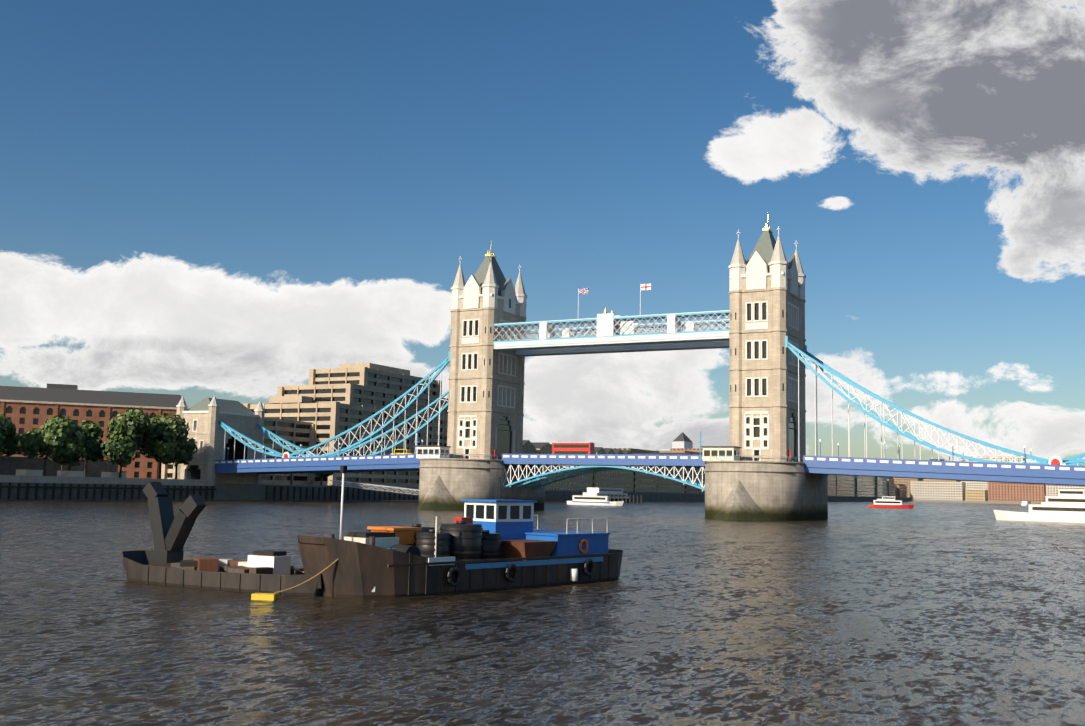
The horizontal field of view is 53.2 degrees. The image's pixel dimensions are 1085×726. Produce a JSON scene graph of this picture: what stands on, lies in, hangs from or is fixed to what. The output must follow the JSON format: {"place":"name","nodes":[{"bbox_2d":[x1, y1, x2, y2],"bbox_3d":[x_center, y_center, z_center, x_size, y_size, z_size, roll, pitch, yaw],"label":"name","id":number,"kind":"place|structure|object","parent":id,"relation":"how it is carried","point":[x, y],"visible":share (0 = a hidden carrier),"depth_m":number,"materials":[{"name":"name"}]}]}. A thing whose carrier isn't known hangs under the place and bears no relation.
{"place":"outdoors","nodes":[
{"label":"outdoors","id":0,"kind":"place"},
{"bbox_2d":[0,383,181,478],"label":"brick warehouse","id":1,"kind":"structure","parent":0,"point":[23,409],"depth_m":387.71,"materials":[{"name":"brown brick"}]},
{"bbox_2d":[0,475,1037,503],"bbox_3d":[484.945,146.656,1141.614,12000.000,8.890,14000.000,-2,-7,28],"label":"banks","id":2,"kind":"object","parent":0,"point":[35,488],"visible":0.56,"depth_m":315.03,"materials":[{"name":"grey concrete"}]},
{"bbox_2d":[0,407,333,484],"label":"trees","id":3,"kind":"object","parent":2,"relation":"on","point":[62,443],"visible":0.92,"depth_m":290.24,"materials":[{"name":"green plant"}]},
{"bbox_2d":[161,363,447,486],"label":"tower hotel","id":4,"kind":"structure","parent":2,"relation":"on","point":[323,405],"depth_m":410.26,"materials":[{"name":"beige concrete"}]},
{"bbox_2d":[522,432,1084,501],"bbox_3d":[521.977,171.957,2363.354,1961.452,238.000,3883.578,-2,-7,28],"label":"distant buildings","id":5,"kind":"structure","parent":2,"relation":"on","point":[627,480],"depth_m":1122.45,"materials":[{"name":"beige concrete"}]},
{"bbox_2d":[0,501,1084,725],"bbox_3d":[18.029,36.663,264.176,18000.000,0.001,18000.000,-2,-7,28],"label":"water","id":6,"kind":"structure","parent":0,"point":[853,613],"depth_m":42.90,"materials":[{"name":"grey liquid"}]},
{"bbox_2d":[122,482,321,595],"bbox_3d":[-16.799,9.571,58.632,14.900,6.048,4.796,-2,-7,28],"label":"barge","id":7,"kind":"object","parent":6,"relation":"in","point":[165,561],"visible":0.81,"depth_m":57.69,"materials":[{"name":"metal"}]},
{"bbox_2d":[251,558,338,600],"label":"ropes and buoy","id":8,"kind":"object","parent":6,"relation":"in","point":[265,596],"visible":0.44,"depth_m":51.71,"materials":[{"name":"yellow"}]},
{"bbox_2d":[297,466,622,597],"bbox_3d":[-3.973,9.836,62.436,7.220,7.175,23.200,-4,-9,40],"label":"barge","id":9,"kind":"object","parent":6,"relation":"on","point":[490,544],"visible":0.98,"depth_m":58.65,"materials":[{"name":"metal"}]},
{"bbox_2d":[172,218,1084,520],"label":"bridge","id":10,"kind":"structure","parent":6,"relation":"in","point":[494,344],"depth_m":260.20,"materials":[{"name":"stone"}]},
{"bbox_2d":[227,432,1031,462],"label":"vehicles","id":11,"kind":"object","parent":10,"relation":"on","point":[715,453],"visible":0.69,"depth_m":266.85,"materials":[{"name":"red paint"}]},
{"bbox_2d":[567,487,1084,522],"bbox_3d":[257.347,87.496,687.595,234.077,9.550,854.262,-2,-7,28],"label":"boats","id":12,"kind":"object","parent":6,"relation":"on","point":[1066,506],"visible":0.96,"depth_m":280.15,"materials":[{"name":"white"}]},
{"bbox_2d":[0,0,1084,465],"label":"sky","id":13,"kind":"structure","parent":0,"point":[235,200],"materials":[{"name":"blue"}]}
]}

